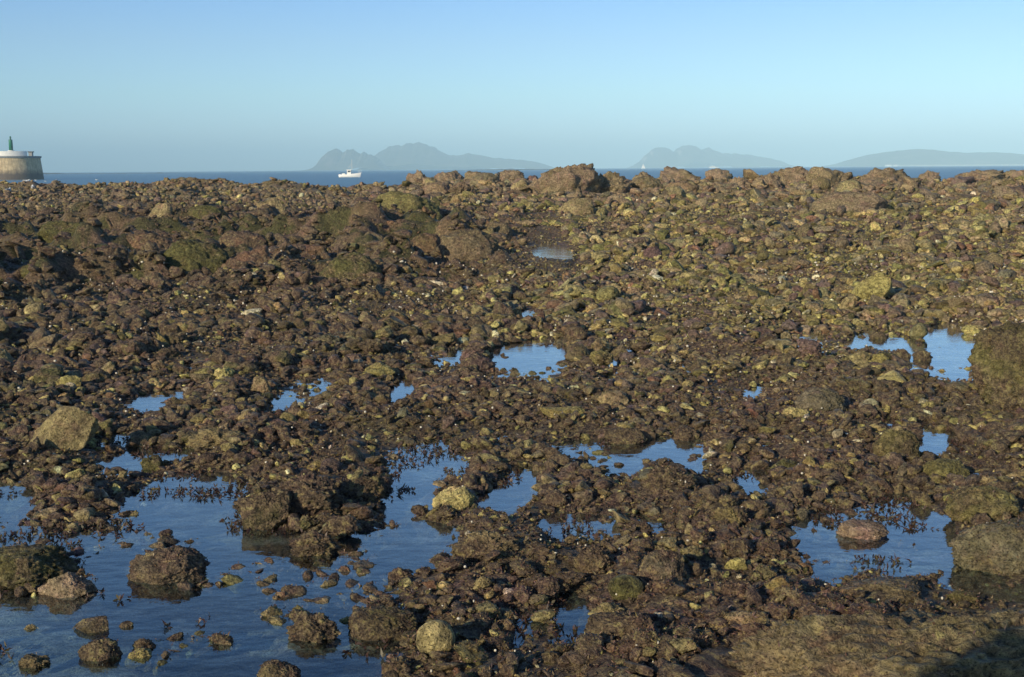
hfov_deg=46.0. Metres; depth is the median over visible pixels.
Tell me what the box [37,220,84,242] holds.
boulder
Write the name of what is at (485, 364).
stone
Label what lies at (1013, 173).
boulder
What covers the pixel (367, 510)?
stone
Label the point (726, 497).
stone
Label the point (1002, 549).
boulder
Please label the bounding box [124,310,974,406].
pool water
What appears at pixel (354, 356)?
stone
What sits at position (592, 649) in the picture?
stone
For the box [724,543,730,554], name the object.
stone
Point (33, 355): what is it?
stone
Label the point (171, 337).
stone
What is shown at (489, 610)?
stone
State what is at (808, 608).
stone
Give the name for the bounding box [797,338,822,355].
stone
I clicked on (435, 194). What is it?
stone
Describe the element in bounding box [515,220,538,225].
boulder
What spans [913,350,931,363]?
stone
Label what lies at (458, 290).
stone
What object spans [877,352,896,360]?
stone
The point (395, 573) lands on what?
stone
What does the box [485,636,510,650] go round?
stone
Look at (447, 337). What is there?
stone
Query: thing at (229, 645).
stone
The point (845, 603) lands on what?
stone
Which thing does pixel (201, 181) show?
boulder
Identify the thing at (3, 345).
stone
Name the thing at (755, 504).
stone
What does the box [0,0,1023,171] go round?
sky
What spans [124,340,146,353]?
stone
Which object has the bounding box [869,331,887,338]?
stone
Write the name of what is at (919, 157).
hills
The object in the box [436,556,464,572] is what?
stone
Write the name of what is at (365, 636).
boulder
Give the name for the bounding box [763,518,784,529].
stone
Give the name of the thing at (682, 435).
stone
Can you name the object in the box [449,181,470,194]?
stone
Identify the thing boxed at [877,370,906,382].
stone
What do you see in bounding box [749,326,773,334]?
stone
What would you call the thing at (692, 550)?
stone
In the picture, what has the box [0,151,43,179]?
pier
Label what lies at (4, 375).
stone
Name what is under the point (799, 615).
stone
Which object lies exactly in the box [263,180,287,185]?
boulder
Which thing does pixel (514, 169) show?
reef
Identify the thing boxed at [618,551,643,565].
stone
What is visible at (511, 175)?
boulder
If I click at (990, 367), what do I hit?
boulder
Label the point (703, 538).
stone
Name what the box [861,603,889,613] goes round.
stone
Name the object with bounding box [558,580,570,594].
stone
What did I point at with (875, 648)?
boulder
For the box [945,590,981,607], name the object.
stone
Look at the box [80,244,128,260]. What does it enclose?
boulder
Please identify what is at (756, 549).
stone
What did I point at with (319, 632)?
boulder
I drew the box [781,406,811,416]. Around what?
stone
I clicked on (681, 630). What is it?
stone
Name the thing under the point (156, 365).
stone
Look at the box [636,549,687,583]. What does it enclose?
boulder
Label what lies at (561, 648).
stone
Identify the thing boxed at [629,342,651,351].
stone
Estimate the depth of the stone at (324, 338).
11.23 m
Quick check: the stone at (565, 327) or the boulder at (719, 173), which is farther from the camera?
the boulder at (719, 173)
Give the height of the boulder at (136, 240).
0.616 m
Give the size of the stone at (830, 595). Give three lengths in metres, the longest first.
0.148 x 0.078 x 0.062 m
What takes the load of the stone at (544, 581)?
on the ground
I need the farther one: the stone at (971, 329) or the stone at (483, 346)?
the stone at (971, 329)
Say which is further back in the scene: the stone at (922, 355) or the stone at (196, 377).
the stone at (922, 355)
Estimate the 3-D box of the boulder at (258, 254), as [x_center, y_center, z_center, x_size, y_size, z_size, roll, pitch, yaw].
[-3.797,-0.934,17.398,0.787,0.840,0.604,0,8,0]
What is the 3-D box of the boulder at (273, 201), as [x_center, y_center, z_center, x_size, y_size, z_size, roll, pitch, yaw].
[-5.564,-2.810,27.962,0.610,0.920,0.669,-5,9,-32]
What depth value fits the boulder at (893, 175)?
36.87 m
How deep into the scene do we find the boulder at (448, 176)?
60.16 m
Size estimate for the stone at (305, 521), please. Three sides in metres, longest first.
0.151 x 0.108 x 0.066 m
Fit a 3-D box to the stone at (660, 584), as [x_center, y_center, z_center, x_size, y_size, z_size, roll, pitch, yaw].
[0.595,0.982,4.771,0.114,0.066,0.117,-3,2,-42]
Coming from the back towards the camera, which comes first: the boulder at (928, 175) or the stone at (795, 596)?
the boulder at (928, 175)
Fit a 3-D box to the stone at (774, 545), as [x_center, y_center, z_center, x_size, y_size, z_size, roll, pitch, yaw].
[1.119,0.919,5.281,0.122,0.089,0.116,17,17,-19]
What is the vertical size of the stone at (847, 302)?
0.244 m
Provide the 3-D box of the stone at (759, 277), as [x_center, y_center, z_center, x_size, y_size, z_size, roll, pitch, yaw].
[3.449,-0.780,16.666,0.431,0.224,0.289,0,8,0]
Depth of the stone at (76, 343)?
11.04 m
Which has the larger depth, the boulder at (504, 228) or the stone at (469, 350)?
the boulder at (504, 228)
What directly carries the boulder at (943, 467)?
on the ground
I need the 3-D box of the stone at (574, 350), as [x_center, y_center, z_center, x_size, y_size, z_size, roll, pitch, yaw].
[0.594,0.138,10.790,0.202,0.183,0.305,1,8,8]
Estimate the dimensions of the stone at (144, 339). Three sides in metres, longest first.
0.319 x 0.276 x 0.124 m
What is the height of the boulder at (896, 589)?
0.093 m
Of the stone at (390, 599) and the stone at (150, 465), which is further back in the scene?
the stone at (150, 465)
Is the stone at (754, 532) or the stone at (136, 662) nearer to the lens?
the stone at (136, 662)
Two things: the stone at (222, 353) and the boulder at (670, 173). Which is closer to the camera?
the stone at (222, 353)
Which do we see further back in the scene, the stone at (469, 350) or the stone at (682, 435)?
the stone at (469, 350)
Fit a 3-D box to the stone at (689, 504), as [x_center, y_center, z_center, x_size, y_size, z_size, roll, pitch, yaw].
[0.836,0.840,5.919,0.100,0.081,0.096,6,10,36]
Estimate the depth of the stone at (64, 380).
9.28 m
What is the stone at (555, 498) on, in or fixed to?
on the ground
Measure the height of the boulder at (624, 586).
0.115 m
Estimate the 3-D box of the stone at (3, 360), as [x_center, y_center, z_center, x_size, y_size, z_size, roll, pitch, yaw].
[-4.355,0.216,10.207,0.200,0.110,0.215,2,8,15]
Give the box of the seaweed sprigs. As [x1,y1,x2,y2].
[0,393,1004,659]
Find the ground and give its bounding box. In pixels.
[0,179,1023,676]
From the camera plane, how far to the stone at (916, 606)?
4.46 m
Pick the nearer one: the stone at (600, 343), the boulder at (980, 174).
the stone at (600, 343)
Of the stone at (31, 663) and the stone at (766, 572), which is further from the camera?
the stone at (766, 572)
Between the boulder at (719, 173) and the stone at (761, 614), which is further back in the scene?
the boulder at (719, 173)
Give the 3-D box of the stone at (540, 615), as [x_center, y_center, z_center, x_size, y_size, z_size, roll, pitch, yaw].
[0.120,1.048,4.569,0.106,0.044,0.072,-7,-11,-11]
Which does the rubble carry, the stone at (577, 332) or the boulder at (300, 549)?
the stone at (577, 332)
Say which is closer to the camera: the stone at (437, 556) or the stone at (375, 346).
the stone at (437, 556)
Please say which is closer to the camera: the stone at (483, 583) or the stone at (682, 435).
the stone at (483, 583)
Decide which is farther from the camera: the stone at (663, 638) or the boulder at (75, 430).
the boulder at (75, 430)
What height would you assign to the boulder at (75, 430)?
0.364 m
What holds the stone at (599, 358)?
on the ground
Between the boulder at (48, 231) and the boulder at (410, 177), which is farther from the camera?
the boulder at (410, 177)
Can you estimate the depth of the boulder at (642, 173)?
60.25 m
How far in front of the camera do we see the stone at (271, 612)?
4.66 m
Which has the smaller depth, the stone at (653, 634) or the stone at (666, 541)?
the stone at (653, 634)
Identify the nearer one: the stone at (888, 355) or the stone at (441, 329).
the stone at (888, 355)
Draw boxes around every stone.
[0,343,10,349]
[0,348,12,361]
[0,358,12,363]
[0,367,20,380]
[18,653,50,673]
[21,352,41,360]
[23,624,37,633]
[33,366,63,383]
[53,338,69,347]
[56,375,81,386]
[57,245,69,252]
[65,468,85,478]
[68,331,95,343]
[68,338,83,347]
[74,615,108,635]
[81,371,110,382]
[82,335,102,347]
[90,358,109,366]
[111,341,128,353]
[119,621,133,631]
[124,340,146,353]
[124,647,152,668]
[127,336,150,345]
[132,638,156,651]
[140,455,168,472]
[151,361,167,370]
[156,347,179,357]
[164,332,187,344]
[189,373,214,381]
[193,367,217,374]
[208,634,234,650]
[209,348,231,363]
[213,367,234,379]
[225,354,246,364]
[241,308,262,314]
[250,376,271,392]
[261,605,283,623]
[265,350,293,366]
[267,615,290,629]
[279,366,300,374]
[288,609,302,619]
[298,515,320,529]
[302,328,315,335]
[315,334,340,344]
[315,512,336,523]
[345,353,364,360]
[350,506,373,519]
[357,338,383,352]
[357,520,373,527]
[362,362,394,376]
[372,327,393,338]
[379,596,399,606]
[381,658,406,673]
[384,319,399,328]
[388,567,413,580]
[399,325,418,337]
[399,630,416,642]
[421,328,434,337]
[423,182,449,194]
[428,192,444,196]
[430,552,450,563]
[431,333,456,344]
[435,505,452,518]
[436,325,451,334]
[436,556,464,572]
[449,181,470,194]
[452,287,463,294]
[453,640,488,663]
[459,345,483,359]
[459,355,495,371]
[469,644,479,652]
[470,172,499,185]
[471,342,493,351]
[472,576,492,590]
[472,611,490,628]
[475,602,501,618]
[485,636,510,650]
[500,607,516,619]
[509,560,536,577]
[512,585,532,602]
[530,609,556,621]
[532,576,559,598]
[543,490,566,507]
[545,643,573,655]
[553,571,586,586]
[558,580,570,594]
[560,321,579,334]
[565,326,587,340]
[567,342,589,360]
[573,632,604,659]
[581,338,594,345]
[588,602,624,614]
[589,350,613,366]
[591,337,610,351]
[597,390,628,404]
[615,637,634,652]
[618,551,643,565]
[628,628,658,648]
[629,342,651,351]
[629,538,654,551]
[631,176,662,187]
[632,520,652,533]
[632,629,652,644]
[643,630,660,646]
[648,579,673,592]
[650,634,677,657]
[656,537,676,548]
[661,511,675,522]
[665,181,692,189]
[666,185,686,197]
[670,638,697,653]
[671,625,697,637]
[673,426,699,444]
[674,502,693,509]
[680,630,701,646]
[682,546,703,562]
[690,528,709,543]
[694,635,709,647]
[699,631,717,644]
[700,635,706,647]
[703,605,728,617]
[706,623,729,631]
[719,495,737,505]
[723,610,756,624]
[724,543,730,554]
[724,557,746,570]
[729,537,753,556]
[734,189,750,195]
[734,499,770,510]
[739,527,762,536]
[746,520,767,531]
[748,274,776,281]
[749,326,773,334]
[751,542,759,554]
[752,611,771,624]
[753,332,777,345]
[753,537,771,548]
[755,563,776,579]
[757,538,780,555]
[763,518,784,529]
[764,576,790,590]
[764,602,791,619]
[768,458,797,470]
[772,577,802,596]
[776,353,792,364]
[779,586,799,600]
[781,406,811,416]
[796,603,810,618]
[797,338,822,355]
[798,583,815,591]
[802,604,824,615]
[808,608,832,614]
[813,593,848,604]
[826,601,840,614]
[839,295,854,308]
[841,600,849,606]
[842,351,871,361]
[846,603,863,614]
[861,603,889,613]
[868,353,888,363]
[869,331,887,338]
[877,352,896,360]
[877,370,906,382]
[893,349,910,360]
[904,602,935,612]
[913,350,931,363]
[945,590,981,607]
[961,324,980,333]
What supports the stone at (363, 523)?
on the ground
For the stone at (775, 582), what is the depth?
4.64 m
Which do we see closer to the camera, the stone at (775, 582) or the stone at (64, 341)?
the stone at (775, 582)
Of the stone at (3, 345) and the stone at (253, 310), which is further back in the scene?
the stone at (253, 310)
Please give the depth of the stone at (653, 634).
4.08 m
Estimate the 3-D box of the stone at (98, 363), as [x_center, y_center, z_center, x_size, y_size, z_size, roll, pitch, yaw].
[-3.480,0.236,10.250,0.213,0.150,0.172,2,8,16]
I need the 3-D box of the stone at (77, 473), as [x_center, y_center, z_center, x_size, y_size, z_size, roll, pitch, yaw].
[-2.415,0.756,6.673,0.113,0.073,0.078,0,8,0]
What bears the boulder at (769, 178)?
on the ground
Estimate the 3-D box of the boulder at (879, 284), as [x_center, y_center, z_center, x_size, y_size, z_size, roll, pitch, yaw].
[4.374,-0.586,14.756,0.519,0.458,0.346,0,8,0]
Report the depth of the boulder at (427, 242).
21.42 m
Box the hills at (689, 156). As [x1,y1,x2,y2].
[628,145,803,167]
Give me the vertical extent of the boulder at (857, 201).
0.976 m
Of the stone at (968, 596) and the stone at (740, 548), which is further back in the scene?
the stone at (740, 548)
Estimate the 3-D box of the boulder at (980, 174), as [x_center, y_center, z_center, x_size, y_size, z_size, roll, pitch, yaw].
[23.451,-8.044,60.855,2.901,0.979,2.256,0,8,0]
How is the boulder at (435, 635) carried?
on the ground
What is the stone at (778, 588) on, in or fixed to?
on the ground
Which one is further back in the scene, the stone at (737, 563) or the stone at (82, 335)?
the stone at (82, 335)
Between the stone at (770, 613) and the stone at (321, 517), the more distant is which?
the stone at (321, 517)
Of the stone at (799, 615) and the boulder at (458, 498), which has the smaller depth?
the stone at (799, 615)
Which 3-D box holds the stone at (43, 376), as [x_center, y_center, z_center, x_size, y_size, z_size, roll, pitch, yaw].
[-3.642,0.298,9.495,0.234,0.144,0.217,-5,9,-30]
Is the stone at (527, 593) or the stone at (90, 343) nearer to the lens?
the stone at (527, 593)
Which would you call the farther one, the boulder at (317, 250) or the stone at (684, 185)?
the stone at (684, 185)
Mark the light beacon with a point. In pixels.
(10, 145)
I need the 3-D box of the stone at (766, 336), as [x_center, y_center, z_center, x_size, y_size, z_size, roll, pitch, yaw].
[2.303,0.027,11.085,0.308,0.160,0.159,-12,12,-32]
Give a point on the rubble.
(688, 263)
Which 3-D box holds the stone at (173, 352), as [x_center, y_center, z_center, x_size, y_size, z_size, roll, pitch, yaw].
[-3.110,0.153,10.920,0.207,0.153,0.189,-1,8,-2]
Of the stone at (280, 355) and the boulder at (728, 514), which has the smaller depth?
the boulder at (728, 514)
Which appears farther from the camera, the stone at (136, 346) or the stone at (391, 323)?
the stone at (391, 323)
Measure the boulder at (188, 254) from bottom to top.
0.952 m
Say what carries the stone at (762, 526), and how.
on the rubble
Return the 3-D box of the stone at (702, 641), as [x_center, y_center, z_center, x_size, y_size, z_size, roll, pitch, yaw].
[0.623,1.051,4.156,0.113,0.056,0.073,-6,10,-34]
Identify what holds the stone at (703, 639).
on the ground
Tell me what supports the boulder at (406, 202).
on the ground
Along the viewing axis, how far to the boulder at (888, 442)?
6.91 m
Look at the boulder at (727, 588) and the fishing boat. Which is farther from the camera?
the fishing boat
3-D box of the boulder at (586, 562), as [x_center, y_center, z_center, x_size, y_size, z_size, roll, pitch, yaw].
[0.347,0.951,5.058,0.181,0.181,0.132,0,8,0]
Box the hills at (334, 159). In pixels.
[300,148,392,170]
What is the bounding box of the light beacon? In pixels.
[8,136,13,150]
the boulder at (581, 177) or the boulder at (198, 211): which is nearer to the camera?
the boulder at (198, 211)
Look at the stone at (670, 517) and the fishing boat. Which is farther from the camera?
the fishing boat
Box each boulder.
[0,544,78,594]
[20,256,35,278]
[29,406,98,451]
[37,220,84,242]
[37,572,97,599]
[63,197,107,210]
[78,637,123,667]
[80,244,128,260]
[126,233,173,249]
[126,545,208,596]
[148,202,172,216]
[162,177,221,183]
[162,239,228,273]
[186,428,244,449]
[187,205,227,218]
[218,231,266,247]
[221,244,272,268]
[240,489,292,537]
[256,197,288,214]
[256,659,300,676]
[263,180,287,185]
[271,473,346,515]
[278,243,328,259]
[286,611,340,649]
[289,530,340,563]
[319,252,381,281]
[327,514,361,536]
[339,475,386,500]
[348,605,417,646]
[364,231,383,240]
[371,191,441,220]
[406,170,426,182]
[411,233,440,252]
[416,620,454,655]
[431,486,474,510]
[434,170,463,181]
[438,228,499,262]
[450,530,521,563]
[464,171,480,178]
[485,221,512,236]
[494,170,526,181]
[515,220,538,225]
[529,163,603,193]
[540,406,585,417]
[557,198,596,215]
[573,545,614,573]
[584,611,653,641]
[598,171,631,193]
[604,428,646,449]
[608,574,644,599]
[632,171,653,179]
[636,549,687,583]
[640,466,697,493]
[656,166,700,180]
[704,168,733,179]
[705,505,748,525]
[711,581,763,596]
[726,607,1023,676]
[728,176,751,187]
[737,622,770,641]
[753,172,781,184]
[772,166,807,183]
[794,387,845,411]
[806,167,855,185]
[809,191,887,211]
[823,461,852,475]
[836,519,889,542]
[836,576,921,602]
[851,272,891,298]
[855,167,921,185]
[872,429,919,456]
[918,170,940,180]
[921,458,969,477]
[943,485,1019,522]
[949,517,1023,575]
[954,169,1004,179]
[967,321,1023,409]
[1003,170,1023,177]
[1005,468,1023,480]
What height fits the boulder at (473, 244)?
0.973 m
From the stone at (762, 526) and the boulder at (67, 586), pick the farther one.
the stone at (762, 526)
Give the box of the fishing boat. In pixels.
[339,163,361,176]
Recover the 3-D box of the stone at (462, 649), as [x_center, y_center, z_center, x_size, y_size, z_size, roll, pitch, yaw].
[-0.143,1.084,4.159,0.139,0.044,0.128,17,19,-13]
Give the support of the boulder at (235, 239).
on the ground
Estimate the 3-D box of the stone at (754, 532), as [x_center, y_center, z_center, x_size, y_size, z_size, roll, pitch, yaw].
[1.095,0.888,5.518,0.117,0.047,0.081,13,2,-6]
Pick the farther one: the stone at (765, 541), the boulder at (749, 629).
the stone at (765, 541)
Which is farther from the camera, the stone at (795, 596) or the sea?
the sea
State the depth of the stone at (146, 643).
4.34 m
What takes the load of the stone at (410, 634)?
on the ground
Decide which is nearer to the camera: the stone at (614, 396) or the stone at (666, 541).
the stone at (666, 541)
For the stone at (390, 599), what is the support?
on the ground
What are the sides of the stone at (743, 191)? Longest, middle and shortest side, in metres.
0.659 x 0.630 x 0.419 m
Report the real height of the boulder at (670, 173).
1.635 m
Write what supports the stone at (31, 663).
on the ground
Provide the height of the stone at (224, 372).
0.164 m
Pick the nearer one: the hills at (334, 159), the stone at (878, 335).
the stone at (878, 335)
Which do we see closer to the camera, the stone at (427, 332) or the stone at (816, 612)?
the stone at (816, 612)
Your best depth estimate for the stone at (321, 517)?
5.79 m
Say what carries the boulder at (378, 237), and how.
on the ground
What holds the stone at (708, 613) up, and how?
on the rubble
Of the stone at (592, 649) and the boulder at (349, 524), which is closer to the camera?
the stone at (592, 649)
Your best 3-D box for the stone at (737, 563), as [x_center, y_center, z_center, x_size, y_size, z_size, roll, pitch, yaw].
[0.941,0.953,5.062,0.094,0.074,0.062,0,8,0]
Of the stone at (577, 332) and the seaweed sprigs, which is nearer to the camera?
the seaweed sprigs
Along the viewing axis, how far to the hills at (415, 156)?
5889.81 m
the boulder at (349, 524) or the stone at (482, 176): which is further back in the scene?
the stone at (482, 176)
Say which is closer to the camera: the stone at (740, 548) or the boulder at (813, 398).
the stone at (740, 548)
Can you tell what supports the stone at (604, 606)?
on the ground
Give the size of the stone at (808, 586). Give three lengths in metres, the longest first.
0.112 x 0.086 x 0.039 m
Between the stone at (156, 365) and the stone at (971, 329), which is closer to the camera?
the stone at (156, 365)
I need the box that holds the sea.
[0,165,1023,186]
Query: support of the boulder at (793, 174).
on the ground
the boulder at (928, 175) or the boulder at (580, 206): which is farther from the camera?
the boulder at (928, 175)
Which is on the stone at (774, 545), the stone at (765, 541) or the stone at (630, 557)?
the stone at (765, 541)
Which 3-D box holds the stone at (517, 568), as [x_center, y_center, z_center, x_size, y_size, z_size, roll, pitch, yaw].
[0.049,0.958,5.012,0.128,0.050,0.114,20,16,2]
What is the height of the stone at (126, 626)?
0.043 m
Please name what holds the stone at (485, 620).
on the ground
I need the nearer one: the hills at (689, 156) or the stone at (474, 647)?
the stone at (474, 647)
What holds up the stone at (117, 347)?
on the rubble
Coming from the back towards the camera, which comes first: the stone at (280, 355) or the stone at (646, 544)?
the stone at (280, 355)
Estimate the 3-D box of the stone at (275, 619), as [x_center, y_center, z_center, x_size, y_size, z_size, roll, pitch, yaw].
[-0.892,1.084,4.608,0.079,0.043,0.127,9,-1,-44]
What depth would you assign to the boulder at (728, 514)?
5.70 m
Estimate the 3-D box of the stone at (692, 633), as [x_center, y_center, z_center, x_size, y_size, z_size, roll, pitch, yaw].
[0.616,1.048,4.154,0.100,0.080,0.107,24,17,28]
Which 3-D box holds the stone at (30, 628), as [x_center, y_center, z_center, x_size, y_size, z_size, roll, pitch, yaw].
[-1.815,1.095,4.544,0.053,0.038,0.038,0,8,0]
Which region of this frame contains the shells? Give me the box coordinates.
[0,238,1023,672]
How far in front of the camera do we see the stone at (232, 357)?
10.08 m
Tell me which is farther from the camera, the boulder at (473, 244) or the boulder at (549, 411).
the boulder at (473, 244)
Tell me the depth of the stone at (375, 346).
10.75 m
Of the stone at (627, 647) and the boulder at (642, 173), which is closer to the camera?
the stone at (627, 647)
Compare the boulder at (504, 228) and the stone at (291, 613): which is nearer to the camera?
the stone at (291, 613)
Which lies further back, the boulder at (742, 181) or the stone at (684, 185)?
the boulder at (742, 181)
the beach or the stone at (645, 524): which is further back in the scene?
the beach
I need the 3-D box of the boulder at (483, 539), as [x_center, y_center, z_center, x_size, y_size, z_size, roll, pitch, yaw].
[-0.116,0.920,5.254,0.318,0.187,0.222,0,8,0]
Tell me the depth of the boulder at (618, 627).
4.24 m
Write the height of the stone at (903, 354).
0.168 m
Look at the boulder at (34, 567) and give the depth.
5.04 m
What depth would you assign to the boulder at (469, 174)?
42.53 m
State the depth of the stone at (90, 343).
11.07 m
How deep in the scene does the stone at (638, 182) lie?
37.18 m
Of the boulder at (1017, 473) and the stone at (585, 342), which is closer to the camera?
the boulder at (1017, 473)
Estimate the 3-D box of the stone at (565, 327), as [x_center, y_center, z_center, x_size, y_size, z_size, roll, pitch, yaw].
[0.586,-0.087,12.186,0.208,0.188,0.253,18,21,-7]
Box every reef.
[43,173,133,173]
[440,169,550,170]
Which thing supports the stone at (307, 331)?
on the rubble
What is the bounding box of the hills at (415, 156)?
[357,142,553,169]
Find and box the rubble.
[0,169,1023,676]
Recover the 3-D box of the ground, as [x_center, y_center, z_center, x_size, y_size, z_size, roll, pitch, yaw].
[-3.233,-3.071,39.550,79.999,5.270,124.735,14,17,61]
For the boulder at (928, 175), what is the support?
on the ground
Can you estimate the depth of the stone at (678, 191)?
33.52 m
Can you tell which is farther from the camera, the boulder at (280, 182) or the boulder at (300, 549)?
the boulder at (280, 182)
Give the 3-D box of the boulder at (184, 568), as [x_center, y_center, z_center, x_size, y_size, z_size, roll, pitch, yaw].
[-1.457,0.990,5.112,0.333,0.202,0.238,0,8,0]
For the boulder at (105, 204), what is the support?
on the ground
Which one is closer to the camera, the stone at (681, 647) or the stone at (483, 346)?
the stone at (681, 647)
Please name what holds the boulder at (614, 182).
on the ground
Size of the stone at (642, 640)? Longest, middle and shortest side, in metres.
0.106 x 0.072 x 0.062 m
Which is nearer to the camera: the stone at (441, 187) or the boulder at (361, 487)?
the boulder at (361, 487)
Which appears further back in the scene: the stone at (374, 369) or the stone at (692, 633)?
the stone at (374, 369)
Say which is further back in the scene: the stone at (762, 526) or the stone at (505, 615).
the stone at (762, 526)
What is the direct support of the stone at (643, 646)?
on the ground
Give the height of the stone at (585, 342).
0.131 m
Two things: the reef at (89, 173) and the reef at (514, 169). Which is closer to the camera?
the reef at (89, 173)
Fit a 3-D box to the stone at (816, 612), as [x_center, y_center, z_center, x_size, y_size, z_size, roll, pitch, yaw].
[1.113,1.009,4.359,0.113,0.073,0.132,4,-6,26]
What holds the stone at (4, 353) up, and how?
on the ground
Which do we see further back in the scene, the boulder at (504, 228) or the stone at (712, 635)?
the boulder at (504, 228)
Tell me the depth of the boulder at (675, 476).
6.22 m
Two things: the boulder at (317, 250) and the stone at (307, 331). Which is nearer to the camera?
the stone at (307, 331)
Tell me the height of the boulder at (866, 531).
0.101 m
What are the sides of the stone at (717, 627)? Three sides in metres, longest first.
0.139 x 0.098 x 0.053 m
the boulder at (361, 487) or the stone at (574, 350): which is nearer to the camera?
the boulder at (361, 487)
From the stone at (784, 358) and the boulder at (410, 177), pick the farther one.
the boulder at (410, 177)
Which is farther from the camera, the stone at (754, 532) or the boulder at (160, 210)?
the boulder at (160, 210)
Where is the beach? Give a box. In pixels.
[892,164,1023,165]
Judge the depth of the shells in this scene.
11.92 m
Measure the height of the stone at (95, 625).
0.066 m
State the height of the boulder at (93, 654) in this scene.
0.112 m
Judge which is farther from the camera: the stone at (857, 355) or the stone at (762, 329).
the stone at (762, 329)
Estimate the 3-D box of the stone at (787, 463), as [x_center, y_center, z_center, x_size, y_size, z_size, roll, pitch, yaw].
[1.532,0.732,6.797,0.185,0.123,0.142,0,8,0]
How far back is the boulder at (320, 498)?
5.91 m
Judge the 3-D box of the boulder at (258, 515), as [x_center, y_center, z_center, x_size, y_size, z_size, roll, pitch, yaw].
[-1.190,0.885,5.834,0.256,0.302,0.173,0,8,0]
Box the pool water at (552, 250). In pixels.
[531,243,573,258]
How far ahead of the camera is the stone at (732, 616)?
4.39 m
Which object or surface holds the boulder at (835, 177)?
on the ground
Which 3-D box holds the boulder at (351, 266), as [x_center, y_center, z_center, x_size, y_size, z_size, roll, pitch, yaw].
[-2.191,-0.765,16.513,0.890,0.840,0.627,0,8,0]
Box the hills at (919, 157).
[820,149,1023,166]
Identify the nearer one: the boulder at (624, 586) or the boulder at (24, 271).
the boulder at (624, 586)
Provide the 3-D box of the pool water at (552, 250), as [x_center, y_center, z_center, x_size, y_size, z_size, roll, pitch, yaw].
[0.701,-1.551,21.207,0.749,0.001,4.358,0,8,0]
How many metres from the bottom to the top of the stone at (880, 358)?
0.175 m
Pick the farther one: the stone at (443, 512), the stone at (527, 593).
the stone at (443, 512)
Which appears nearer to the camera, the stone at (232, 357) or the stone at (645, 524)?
the stone at (645, 524)
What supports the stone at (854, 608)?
on the ground
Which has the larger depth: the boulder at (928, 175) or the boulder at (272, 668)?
the boulder at (928, 175)
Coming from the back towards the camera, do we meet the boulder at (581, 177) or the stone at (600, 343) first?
the boulder at (581, 177)
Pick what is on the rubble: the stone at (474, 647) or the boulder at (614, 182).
the stone at (474, 647)
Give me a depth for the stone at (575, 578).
4.88 m
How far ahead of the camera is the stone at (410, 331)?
11.90 m
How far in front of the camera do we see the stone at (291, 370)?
10.07 m
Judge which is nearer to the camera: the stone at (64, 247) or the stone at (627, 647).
the stone at (627, 647)

